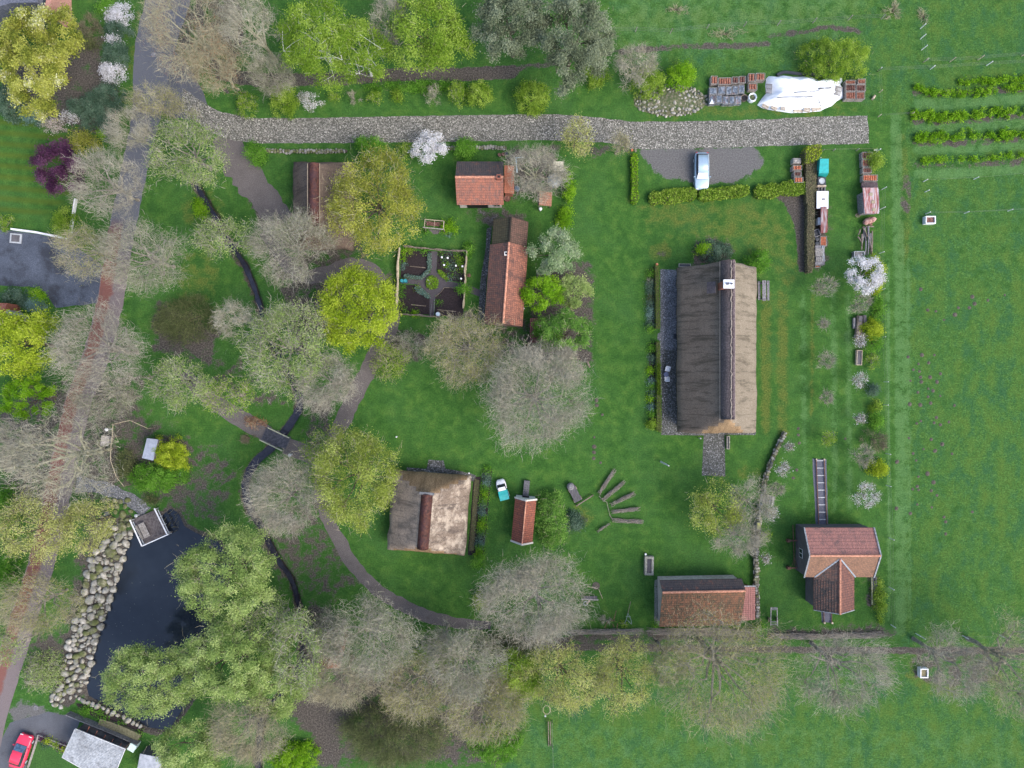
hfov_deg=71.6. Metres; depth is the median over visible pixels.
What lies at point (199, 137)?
tree
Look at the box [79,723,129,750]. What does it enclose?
slate lean to
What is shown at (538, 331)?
conifer
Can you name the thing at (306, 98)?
shrub
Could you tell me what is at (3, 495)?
bush
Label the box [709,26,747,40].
grass tussock
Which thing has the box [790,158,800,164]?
tile crate
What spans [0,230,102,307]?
yard pavement
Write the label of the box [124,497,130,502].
boulder
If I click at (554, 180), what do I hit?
stone well
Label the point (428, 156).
blossom tree
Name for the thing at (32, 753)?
garden wall
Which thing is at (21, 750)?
parked car
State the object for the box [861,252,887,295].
shrub
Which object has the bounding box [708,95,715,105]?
tile crate
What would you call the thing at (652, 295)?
flower bed
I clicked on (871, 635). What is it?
brushwood row
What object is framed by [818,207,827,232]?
rusty sheet stack
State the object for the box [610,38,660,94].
tree
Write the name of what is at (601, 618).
weeds
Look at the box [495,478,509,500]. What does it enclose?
utility cart
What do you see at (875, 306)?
shrub
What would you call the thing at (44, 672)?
shrub
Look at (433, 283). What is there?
herb bed
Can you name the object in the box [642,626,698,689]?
tree
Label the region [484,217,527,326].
long tiled barn
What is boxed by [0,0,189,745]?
lane
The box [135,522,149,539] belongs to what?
deck bench
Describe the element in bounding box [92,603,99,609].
boulder
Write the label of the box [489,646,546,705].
tree
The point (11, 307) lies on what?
brick garden shed
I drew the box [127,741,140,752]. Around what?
storage box
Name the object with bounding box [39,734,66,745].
garden wall
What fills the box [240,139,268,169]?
shrub
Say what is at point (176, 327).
thicket
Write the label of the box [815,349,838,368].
fruit tree
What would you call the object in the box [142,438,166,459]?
metal roofed hut
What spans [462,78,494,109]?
shrub
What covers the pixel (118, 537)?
boulder
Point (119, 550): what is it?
boulder
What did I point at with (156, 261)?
tree
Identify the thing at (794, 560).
iron shaft
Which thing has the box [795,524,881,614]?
tiled mill building
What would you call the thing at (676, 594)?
tiled cowshed
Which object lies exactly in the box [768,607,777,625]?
hand cart
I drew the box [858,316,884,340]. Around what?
shrub
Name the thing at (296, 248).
tree
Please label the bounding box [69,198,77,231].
garden wall
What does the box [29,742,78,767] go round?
lawn
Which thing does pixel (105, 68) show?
flowering shrub
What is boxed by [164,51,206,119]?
lane widening
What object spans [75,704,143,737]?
dark bank soil
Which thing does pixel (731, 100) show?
tile crate
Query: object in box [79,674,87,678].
boulder
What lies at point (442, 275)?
herb edging
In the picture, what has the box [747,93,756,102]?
bulk bag
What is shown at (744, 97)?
wicker tub
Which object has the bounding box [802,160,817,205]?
hedge
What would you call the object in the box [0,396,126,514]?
tree
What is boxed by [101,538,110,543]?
boulder
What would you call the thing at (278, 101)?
shrub
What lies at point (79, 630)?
boulder
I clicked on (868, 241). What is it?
timber pole
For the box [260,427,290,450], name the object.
footbridge
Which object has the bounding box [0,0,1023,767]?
ground
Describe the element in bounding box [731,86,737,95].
tile crate
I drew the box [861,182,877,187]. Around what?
dark boards
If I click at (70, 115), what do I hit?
flowering shrub
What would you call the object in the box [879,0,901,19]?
grass tussock
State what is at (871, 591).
beam log
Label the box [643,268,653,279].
border plant
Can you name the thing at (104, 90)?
rhododendron
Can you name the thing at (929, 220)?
planter box
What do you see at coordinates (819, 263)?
timber stack
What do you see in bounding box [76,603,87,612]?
boulder
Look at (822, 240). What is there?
tile crate
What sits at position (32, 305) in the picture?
bush
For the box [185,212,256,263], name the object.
tree
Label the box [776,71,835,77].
dark sheet roll
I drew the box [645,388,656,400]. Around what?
border plant
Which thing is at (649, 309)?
border plant
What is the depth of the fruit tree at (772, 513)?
87.02 m
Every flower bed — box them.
[468,477,480,554]
[476,469,491,553]
[647,266,654,328]
[649,343,655,420]
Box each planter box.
[917,667,928,677]
[923,216,935,224]
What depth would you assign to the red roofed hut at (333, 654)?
85.89 m
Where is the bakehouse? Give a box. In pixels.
[510,480,536,545]
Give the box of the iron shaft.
[786,525,796,569]
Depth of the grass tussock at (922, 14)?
88.66 m
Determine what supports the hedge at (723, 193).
on the ground at (966, 574)
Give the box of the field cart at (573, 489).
[567,483,581,502]
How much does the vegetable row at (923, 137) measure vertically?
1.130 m
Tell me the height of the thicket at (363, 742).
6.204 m
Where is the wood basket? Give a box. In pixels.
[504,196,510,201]
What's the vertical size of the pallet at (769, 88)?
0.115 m
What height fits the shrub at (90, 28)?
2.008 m
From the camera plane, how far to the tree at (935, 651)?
80.06 m
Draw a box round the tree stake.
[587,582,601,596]
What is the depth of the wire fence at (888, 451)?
88.39 m
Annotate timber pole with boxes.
[867,226,868,254]
[871,231,872,251]
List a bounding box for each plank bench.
[757,281,759,299]
[766,281,768,300]
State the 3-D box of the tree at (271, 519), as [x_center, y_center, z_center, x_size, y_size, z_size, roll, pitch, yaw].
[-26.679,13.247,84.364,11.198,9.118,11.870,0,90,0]
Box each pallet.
[765,84,771,93]
[815,248,823,255]
[816,257,822,261]
[833,85,842,95]
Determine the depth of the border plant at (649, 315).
88.36 m
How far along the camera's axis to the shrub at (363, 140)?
86.99 m
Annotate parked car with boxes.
[8,732,34,767]
[693,152,710,189]
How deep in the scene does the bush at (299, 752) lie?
87.69 m
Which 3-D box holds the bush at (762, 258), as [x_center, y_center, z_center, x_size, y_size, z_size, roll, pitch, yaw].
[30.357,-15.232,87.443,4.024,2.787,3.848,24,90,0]
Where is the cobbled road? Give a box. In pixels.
[181,88,868,148]
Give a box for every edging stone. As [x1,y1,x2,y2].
[94,703,100,708]
[124,717,131,723]
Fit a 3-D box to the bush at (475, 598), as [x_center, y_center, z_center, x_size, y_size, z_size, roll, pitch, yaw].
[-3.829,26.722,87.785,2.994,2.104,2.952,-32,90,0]
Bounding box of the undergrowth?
[361,76,469,99]
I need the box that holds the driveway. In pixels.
[0,713,78,767]
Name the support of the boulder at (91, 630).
on the ground at (966, 574)
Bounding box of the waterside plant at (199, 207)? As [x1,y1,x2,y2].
[190,196,210,219]
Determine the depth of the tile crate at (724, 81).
87.98 m
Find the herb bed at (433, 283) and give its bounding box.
[425,275,438,289]
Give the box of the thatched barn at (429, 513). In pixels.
[386,469,470,555]
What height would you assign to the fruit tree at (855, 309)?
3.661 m
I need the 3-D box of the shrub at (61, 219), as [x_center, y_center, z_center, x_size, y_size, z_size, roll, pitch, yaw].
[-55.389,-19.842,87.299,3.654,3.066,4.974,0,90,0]
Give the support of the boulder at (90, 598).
on the ground at (966, 574)
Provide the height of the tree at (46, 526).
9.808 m
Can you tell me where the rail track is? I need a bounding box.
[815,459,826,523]
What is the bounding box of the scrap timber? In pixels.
[852,318,854,328]
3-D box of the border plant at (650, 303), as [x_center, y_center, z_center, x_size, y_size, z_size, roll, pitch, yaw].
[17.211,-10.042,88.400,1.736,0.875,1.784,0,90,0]
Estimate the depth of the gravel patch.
88.79 m
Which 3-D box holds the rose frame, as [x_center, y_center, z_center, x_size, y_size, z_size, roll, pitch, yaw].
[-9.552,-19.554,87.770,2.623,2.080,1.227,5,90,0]
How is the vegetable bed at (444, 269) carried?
on the ground at (966, 574)
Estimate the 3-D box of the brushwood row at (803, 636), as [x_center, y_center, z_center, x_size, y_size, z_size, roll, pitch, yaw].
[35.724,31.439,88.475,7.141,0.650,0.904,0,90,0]
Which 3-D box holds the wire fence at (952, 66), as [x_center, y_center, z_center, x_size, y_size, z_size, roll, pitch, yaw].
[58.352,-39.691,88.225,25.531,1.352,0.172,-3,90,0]
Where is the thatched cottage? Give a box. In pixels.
[293,162,354,250]
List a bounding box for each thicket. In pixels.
[113,445,140,483]
[144,290,222,348]
[334,694,455,767]
[470,630,546,664]
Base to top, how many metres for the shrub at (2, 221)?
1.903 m
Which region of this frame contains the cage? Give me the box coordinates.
[851,251,863,257]
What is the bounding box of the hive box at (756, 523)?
[754,521,760,529]
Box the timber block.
[861,315,866,323]
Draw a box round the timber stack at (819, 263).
[814,245,824,265]
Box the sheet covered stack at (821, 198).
[814,191,828,209]
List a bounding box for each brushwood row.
[560,628,643,635]
[598,469,615,494]
[601,480,625,501]
[610,491,635,506]
[611,507,639,513]
[612,518,643,523]
[646,627,760,635]
[770,633,826,639]
[826,631,887,639]
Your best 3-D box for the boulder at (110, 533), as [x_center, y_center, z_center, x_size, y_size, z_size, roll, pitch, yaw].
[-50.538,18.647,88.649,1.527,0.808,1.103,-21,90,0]
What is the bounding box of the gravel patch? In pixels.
[430,229,440,233]
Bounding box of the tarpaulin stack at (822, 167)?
[816,157,828,176]
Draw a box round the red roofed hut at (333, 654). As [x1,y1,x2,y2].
[319,629,347,668]
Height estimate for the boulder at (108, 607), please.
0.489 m
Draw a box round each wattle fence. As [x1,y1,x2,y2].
[395,247,400,304]
[399,313,440,317]
[403,245,465,251]
[462,250,466,308]
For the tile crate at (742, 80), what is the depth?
87.98 m
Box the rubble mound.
[634,85,706,115]
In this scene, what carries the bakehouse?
on the ground at (966, 574)
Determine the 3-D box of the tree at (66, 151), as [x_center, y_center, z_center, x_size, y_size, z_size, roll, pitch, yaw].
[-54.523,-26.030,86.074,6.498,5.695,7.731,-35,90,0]
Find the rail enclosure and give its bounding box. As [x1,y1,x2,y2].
[110,419,154,486]
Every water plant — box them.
[75,705,91,719]
[93,708,104,719]
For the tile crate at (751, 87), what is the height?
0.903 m
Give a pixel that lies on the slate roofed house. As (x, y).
(6, 6)
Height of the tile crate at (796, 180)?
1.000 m
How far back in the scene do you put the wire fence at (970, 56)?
88.07 m
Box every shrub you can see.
[0,213,14,233]
[17,643,67,697]
[18,105,43,127]
[37,117,67,135]
[48,203,79,238]
[58,110,78,125]
[67,126,105,157]
[76,11,103,42]
[78,33,101,53]
[93,0,116,16]
[94,127,106,142]
[97,61,128,86]
[101,30,125,44]
[104,1,135,29]
[125,460,179,494]
[137,492,162,510]
[158,461,192,485]
[235,89,258,119]
[236,432,258,446]
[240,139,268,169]
[242,415,270,428]
[268,83,299,121]
[296,90,322,112]
[327,91,340,101]
[345,89,362,104]
[352,133,386,157]
[363,89,383,106]
[368,337,418,383]
[384,329,431,360]
[385,88,407,104]
[395,140,412,162]
[423,82,440,105]
[447,80,466,111]
[453,133,478,160]
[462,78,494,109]
[511,78,551,118]
[534,489,570,552]
[552,203,575,231]
[559,168,577,205]
[565,507,587,535]
[749,622,768,636]
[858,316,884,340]
[859,429,889,454]
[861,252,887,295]
[862,333,885,354]
[863,458,889,478]
[864,149,887,171]
[864,352,879,369]
[865,382,881,397]
[866,399,886,415]
[866,411,886,433]
[868,289,887,322]
[869,578,890,623]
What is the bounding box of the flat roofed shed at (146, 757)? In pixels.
[137,745,168,767]
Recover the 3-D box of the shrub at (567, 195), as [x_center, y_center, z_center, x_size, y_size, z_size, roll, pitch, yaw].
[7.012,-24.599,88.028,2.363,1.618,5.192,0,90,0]
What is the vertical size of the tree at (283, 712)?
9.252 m
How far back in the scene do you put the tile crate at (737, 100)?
87.98 m
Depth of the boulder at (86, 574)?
88.52 m
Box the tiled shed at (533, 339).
[530,318,548,341]
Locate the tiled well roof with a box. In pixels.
[537,191,551,207]
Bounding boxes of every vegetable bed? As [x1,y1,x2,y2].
[399,285,429,313]
[401,251,430,277]
[435,288,462,315]
[437,252,465,281]
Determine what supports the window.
in the tiled mill building at (832, 561)
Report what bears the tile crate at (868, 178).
on the ground at (966, 574)
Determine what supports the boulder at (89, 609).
on the ground at (966, 574)
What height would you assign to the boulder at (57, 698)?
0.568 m
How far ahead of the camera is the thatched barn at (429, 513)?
84.71 m
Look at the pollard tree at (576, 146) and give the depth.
84.42 m
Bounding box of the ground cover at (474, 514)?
[469,479,478,551]
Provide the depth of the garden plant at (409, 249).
88.44 m
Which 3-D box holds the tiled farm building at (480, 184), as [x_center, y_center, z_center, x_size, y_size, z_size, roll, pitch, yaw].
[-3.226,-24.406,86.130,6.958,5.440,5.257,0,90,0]
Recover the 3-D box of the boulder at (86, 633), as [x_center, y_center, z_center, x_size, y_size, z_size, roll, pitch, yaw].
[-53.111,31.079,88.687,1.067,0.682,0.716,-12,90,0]
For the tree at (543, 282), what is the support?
on the ground at (966, 574)
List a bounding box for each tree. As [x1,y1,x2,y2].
[0,2,87,122]
[0,303,62,384]
[0,373,58,421]
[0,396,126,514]
[0,414,57,476]
[0,486,83,573]
[0,564,89,645]
[0,626,36,668]
[26,136,86,197]
[37,291,151,401]
[48,220,120,285]
[50,493,118,558]
[51,367,147,428]
[55,140,150,222]
[81,209,196,299]
[95,641,200,724]
[99,105,159,158]
[119,76,201,124]
[134,0,254,87]
[138,352,214,414]
[140,107,232,197]
[149,714,235,767]
[166,515,281,628]
[171,611,285,710]
[183,30,249,98]
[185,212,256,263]
[197,373,258,417]
[204,692,295,767]
[210,296,254,343]
[211,0,287,66]
[229,292,338,403]
[238,202,348,294]
[238,448,326,539]
[239,586,305,658]
[241,45,299,100]
[241,651,309,722]
[268,604,340,699]
[272,0,356,95]
[292,347,365,421]
[294,423,348,476]
[298,655,380,713]
[301,606,359,665]
[305,419,401,537]
[313,582,426,689]
[314,138,427,258]
[315,259,402,360]
[329,14,397,86]
[366,0,409,45]
[374,648,467,728]
[381,0,482,76]
[407,129,449,164]
[415,614,470,665]
[416,301,514,398]
[416,614,511,712]
[435,666,539,751]
[467,0,553,64]
[469,543,603,655]
[472,336,603,459]
[473,665,539,723]
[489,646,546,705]
[500,140,575,207]
[510,637,611,722]
[512,336,581,383]
[518,274,565,315]
[524,225,583,276]
[525,0,620,100]
[536,305,594,366]
[555,113,596,161]
[557,272,595,311]
[589,628,657,722]
[609,129,635,161]
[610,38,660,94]
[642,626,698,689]
[643,596,810,756]
[682,473,750,539]
[709,518,771,563]
[722,472,777,535]
[759,549,774,564]
[762,527,772,541]
[763,504,779,521]
[767,481,788,497]
[775,459,792,476]
[783,441,796,452]
[783,627,907,730]
[809,273,839,297]
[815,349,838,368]
[817,316,832,332]
[819,390,833,406]
[821,430,837,445]
[844,254,888,295]
[847,293,873,313]
[847,442,878,468]
[850,481,880,509]
[852,370,867,388]
[853,333,869,349]
[853,413,869,424]
[905,620,997,710]
[965,606,1023,733]
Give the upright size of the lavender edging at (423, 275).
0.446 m
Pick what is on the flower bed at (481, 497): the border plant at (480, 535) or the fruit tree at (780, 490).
the border plant at (480, 535)
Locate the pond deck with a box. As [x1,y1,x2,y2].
[129,508,171,545]
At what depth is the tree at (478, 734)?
81.48 m
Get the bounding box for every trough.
[543,705,550,745]
[644,555,653,574]
[678,263,690,266]
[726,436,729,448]
[855,350,862,364]
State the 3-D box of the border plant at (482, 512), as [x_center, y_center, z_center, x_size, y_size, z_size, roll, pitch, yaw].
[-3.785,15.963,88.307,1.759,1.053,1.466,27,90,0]
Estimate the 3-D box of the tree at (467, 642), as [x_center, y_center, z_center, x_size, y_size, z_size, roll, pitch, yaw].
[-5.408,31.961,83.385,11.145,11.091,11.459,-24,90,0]
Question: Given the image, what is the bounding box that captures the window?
[799,548,802,558]
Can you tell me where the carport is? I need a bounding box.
[62,727,130,767]
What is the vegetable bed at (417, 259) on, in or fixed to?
on the ground at (966, 574)
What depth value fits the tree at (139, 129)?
81.55 m
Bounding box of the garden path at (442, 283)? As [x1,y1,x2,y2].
[400,251,479,315]
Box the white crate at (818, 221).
[816,217,820,225]
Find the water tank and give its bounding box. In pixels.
[816,177,825,185]
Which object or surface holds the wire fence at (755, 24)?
on the ground at (966, 574)
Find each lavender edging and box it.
[403,274,420,279]
[414,286,430,297]
[421,269,430,279]
[426,252,432,269]
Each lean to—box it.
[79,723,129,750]
[742,585,755,620]
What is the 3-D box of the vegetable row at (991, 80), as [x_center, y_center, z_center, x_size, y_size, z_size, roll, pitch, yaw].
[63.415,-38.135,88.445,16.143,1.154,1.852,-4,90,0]
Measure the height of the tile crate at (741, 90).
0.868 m
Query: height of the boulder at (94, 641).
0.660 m
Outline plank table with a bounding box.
[761,280,765,300]
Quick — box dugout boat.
[854,316,862,338]
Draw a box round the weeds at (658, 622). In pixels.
[651,620,659,630]
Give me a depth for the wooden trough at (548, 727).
88.38 m
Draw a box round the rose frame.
[423,219,444,232]
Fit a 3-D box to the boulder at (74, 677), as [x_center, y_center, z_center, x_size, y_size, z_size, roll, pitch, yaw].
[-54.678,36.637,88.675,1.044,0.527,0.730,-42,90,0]
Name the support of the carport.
on the ground at (966, 574)
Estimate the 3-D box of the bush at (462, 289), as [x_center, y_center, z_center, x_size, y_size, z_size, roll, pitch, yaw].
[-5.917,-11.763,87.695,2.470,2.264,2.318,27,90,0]
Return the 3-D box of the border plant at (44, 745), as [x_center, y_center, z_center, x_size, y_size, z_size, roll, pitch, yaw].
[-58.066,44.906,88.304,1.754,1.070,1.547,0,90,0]
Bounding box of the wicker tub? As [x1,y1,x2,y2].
[741,94,747,101]
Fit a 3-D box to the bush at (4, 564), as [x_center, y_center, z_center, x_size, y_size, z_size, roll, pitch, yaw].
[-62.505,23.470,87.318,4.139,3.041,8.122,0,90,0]
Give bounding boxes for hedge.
[630,153,639,204]
[648,187,696,205]
[653,265,659,328]
[654,341,660,394]
[655,361,661,432]
[697,184,750,202]
[753,182,783,199]
[779,179,805,196]
[799,144,821,167]
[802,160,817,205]
[804,200,815,273]
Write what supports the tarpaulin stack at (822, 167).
on the ground at (966, 574)
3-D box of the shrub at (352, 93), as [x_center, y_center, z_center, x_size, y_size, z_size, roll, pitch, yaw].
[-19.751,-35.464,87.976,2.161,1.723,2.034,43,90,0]
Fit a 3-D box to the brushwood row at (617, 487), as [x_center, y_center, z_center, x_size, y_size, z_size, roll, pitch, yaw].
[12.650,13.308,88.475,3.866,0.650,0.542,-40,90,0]
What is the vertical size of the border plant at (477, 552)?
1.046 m
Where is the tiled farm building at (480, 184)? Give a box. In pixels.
[455,161,513,207]
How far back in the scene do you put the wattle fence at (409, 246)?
87.95 m
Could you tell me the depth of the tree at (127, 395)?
81.77 m
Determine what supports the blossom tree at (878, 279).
on the ground at (966, 574)
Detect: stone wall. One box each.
[262,148,346,154]
[447,144,506,150]
[753,502,763,618]
[761,431,786,492]
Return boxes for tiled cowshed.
[657,575,745,626]
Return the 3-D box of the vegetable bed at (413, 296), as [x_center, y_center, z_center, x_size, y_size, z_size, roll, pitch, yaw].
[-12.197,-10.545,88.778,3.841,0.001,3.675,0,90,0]
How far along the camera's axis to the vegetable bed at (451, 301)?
88.78 m
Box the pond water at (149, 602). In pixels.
[87,509,228,729]
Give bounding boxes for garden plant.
[400,247,409,256]
[405,244,416,256]
[410,307,418,317]
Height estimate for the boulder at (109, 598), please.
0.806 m
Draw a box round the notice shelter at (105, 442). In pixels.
[100,435,111,445]
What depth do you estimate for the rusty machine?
88.06 m
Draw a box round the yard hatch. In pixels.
[9,233,21,243]
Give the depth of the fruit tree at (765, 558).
87.33 m
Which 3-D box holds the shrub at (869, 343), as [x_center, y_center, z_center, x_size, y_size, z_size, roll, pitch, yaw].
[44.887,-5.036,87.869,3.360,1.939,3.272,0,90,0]
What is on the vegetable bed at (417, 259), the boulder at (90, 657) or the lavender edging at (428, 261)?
the lavender edging at (428, 261)
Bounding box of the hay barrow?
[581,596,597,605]
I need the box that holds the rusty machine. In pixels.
[863,217,876,225]
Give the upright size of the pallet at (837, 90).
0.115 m
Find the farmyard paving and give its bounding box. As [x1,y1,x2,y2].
[657,269,676,393]
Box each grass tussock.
[668,5,687,14]
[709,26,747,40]
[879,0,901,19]
[916,7,929,27]
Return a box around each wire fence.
[568,14,885,32]
[877,68,914,116]
[879,187,895,627]
[881,60,1021,69]
[923,52,1023,62]
[925,190,1020,213]
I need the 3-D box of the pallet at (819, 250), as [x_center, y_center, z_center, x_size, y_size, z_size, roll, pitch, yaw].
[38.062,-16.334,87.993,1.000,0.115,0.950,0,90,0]
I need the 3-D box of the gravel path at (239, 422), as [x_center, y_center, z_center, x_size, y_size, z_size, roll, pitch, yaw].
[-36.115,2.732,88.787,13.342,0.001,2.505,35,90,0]
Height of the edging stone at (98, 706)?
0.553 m
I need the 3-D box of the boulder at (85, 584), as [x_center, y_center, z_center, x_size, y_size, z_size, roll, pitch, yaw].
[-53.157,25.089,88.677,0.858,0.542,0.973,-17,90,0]
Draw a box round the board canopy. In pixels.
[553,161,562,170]
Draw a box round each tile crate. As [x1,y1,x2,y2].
[708,87,716,95]
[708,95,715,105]
[709,76,717,86]
[715,95,721,104]
[717,77,731,85]
[717,86,724,95]
[721,96,728,105]
[725,86,731,95]
[728,96,734,105]
[730,77,738,85]
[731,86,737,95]
[734,96,740,105]
[737,76,745,85]
[738,85,744,95]
[746,73,754,83]
[746,83,756,92]
[754,73,764,82]
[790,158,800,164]
[790,165,801,171]
[791,171,801,177]
[792,177,802,182]
[818,236,826,246]
[843,80,855,86]
[843,84,855,93]
[843,92,855,101]
[853,92,864,101]
[855,84,865,91]
[856,79,865,84]
[859,152,872,160]
[859,159,872,167]
[860,167,871,174]
[860,175,877,182]
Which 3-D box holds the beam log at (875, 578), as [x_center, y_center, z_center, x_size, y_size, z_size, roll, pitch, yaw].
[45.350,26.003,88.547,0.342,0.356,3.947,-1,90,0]
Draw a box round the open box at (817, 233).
[814,229,820,237]
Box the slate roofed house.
[0,0,71,29]
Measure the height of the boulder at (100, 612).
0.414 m
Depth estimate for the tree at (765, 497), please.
84.00 m
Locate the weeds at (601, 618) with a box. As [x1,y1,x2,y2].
[597,614,611,625]
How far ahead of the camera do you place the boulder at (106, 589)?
88.50 m
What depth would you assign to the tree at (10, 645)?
83.14 m
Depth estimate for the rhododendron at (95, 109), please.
87.27 m
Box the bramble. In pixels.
[465,718,525,767]
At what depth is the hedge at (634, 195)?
88.14 m
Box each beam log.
[871,577,872,604]
[874,577,877,608]
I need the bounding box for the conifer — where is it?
[531,314,562,346]
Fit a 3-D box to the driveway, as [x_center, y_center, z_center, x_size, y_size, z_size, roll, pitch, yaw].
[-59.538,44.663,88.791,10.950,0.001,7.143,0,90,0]
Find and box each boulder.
[54,695,61,700]
[60,670,68,676]
[64,644,71,651]
[65,639,71,644]
[65,653,72,658]
[66,687,75,694]
[71,617,78,623]
[71,625,77,630]
[71,673,77,680]
[72,653,79,658]
[75,611,82,617]
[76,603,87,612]
[77,626,82,633]
[78,596,84,603]
[78,617,86,623]
[78,650,86,656]
[79,663,85,668]
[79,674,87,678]
[81,588,88,595]
[82,581,88,588]
[82,624,90,629]
[82,630,89,635]
[83,570,89,579]
[83,666,90,674]
[85,595,94,604]
[86,556,95,563]
[86,606,92,612]
[86,655,93,659]
[87,612,94,620]
[87,660,94,667]
[88,563,95,571]
[88,627,97,633]
[89,619,98,625]
[90,572,96,580]
[90,579,96,586]
[90,586,95,593]
[90,638,98,645]
[92,548,99,554]
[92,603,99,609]
[92,633,100,637]
[95,556,101,560]
[95,564,102,573]
[95,593,104,603]
[97,578,106,586]
[97,609,104,615]
[97,623,104,630]
[98,615,105,621]
[99,543,106,551]
[100,571,106,578]
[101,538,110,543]
[102,529,113,537]
[102,586,109,593]
[103,566,110,572]
[104,557,108,564]
[105,547,116,557]
[106,516,115,523]
[106,593,113,602]
[106,604,110,610]
[107,580,112,585]
[109,541,117,548]
[109,586,116,592]
[110,525,117,530]
[112,554,120,559]
[114,562,122,571]
[114,575,119,582]
[115,533,123,541]
[116,547,122,553]
[118,521,125,530]
[119,510,125,518]
[119,555,126,562]
[122,539,129,547]
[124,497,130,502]
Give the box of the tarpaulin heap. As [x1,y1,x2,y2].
[758,75,842,112]
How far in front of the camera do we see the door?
87.97 m
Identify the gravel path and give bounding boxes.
[178,369,270,439]
[212,136,291,226]
[260,232,490,629]
[282,439,323,464]
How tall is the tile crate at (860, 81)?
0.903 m
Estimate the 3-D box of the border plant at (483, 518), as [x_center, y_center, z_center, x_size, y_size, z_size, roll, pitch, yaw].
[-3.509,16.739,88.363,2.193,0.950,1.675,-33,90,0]
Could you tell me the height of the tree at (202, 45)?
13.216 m
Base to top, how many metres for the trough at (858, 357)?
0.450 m
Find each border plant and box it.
[39,740,50,749]
[42,735,52,744]
[50,740,59,748]
[473,519,487,530]
[473,538,484,545]
[473,549,483,559]
[474,526,490,535]
[474,528,487,542]
[474,542,486,551]
[476,495,488,506]
[477,480,492,493]
[477,513,492,524]
[478,501,489,511]
[478,507,487,516]
[479,490,490,501]
[481,463,493,476]
[481,470,490,483]
[482,476,490,488]
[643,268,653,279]
[643,279,654,290]
[643,298,654,310]
[643,305,654,316]
[643,318,655,330]
[644,322,655,334]
[644,340,655,354]
[644,363,655,375]
[644,377,654,385]
[644,392,654,404]
[645,310,654,319]
[645,382,655,393]
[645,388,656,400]
[645,401,654,411]
[646,286,654,297]
[646,352,655,365]
[646,408,656,417]
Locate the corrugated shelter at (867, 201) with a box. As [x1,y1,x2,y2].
[857,188,879,214]
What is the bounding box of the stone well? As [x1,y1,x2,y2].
[547,172,561,187]
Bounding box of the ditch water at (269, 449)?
[194,181,304,767]
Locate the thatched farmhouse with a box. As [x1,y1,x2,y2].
[676,259,756,433]
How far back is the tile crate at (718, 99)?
87.99 m
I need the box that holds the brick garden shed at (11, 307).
[0,303,25,320]
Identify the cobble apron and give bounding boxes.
[407,460,475,480]
[478,227,490,319]
[661,349,755,476]
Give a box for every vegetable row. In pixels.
[910,105,1023,124]
[913,80,1023,98]
[913,126,1023,144]
[919,148,1023,166]
[957,73,1023,86]
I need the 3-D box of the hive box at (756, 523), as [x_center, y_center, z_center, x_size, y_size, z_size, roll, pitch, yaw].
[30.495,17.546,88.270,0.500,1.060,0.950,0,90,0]
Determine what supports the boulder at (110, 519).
on the ground at (966, 574)
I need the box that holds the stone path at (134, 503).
[75,476,150,515]
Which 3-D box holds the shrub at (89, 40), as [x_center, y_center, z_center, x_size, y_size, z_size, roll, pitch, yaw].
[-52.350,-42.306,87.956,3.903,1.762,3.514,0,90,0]
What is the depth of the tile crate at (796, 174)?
88.07 m
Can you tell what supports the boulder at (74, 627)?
on the ground at (966, 574)
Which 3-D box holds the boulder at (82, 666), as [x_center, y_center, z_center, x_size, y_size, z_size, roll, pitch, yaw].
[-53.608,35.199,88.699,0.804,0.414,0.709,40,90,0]
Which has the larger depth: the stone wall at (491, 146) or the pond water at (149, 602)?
the pond water at (149, 602)
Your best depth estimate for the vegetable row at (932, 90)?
88.38 m
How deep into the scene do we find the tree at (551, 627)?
80.89 m
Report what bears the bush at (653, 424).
on the flower bed at (650, 364)
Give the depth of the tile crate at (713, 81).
88.06 m
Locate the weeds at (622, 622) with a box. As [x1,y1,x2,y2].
[616,619,628,625]
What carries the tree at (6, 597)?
on the ground at (966, 574)
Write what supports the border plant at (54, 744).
on the ground at (966, 574)
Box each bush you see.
[0,284,30,310]
[0,481,25,543]
[0,544,24,603]
[22,295,49,311]
[25,284,48,304]
[151,432,192,471]
[262,738,321,767]
[412,640,451,664]
[439,215,459,236]
[453,280,475,295]
[460,239,475,260]
[469,552,487,571]
[472,590,488,610]
[582,60,613,90]
[627,62,665,101]
[644,417,657,430]
[664,58,696,92]
[691,242,713,255]
[741,247,772,276]
[794,35,872,85]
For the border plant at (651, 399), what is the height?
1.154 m
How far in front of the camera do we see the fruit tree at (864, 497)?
86.25 m
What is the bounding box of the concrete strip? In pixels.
[654,580,658,624]
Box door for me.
[467,205,487,207]
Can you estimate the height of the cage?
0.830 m
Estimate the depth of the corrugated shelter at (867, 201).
87.32 m
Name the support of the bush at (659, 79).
on the ground at (966, 574)
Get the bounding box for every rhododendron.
[0,81,27,124]
[65,96,92,119]
[75,89,116,132]
[90,81,129,113]
[94,113,121,142]
[99,15,135,42]
[100,37,130,69]
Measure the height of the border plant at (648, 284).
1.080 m
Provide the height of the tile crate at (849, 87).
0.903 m
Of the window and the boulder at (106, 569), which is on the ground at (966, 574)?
the boulder at (106, 569)
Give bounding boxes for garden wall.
[10,228,65,237]
[27,734,38,767]
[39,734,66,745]
[65,711,140,744]
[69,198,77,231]
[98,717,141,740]
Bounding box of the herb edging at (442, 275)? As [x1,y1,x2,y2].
[437,269,448,281]
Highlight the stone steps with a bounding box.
[760,494,774,504]
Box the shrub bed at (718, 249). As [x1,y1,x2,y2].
[694,238,735,263]
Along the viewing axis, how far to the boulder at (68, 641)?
88.53 m

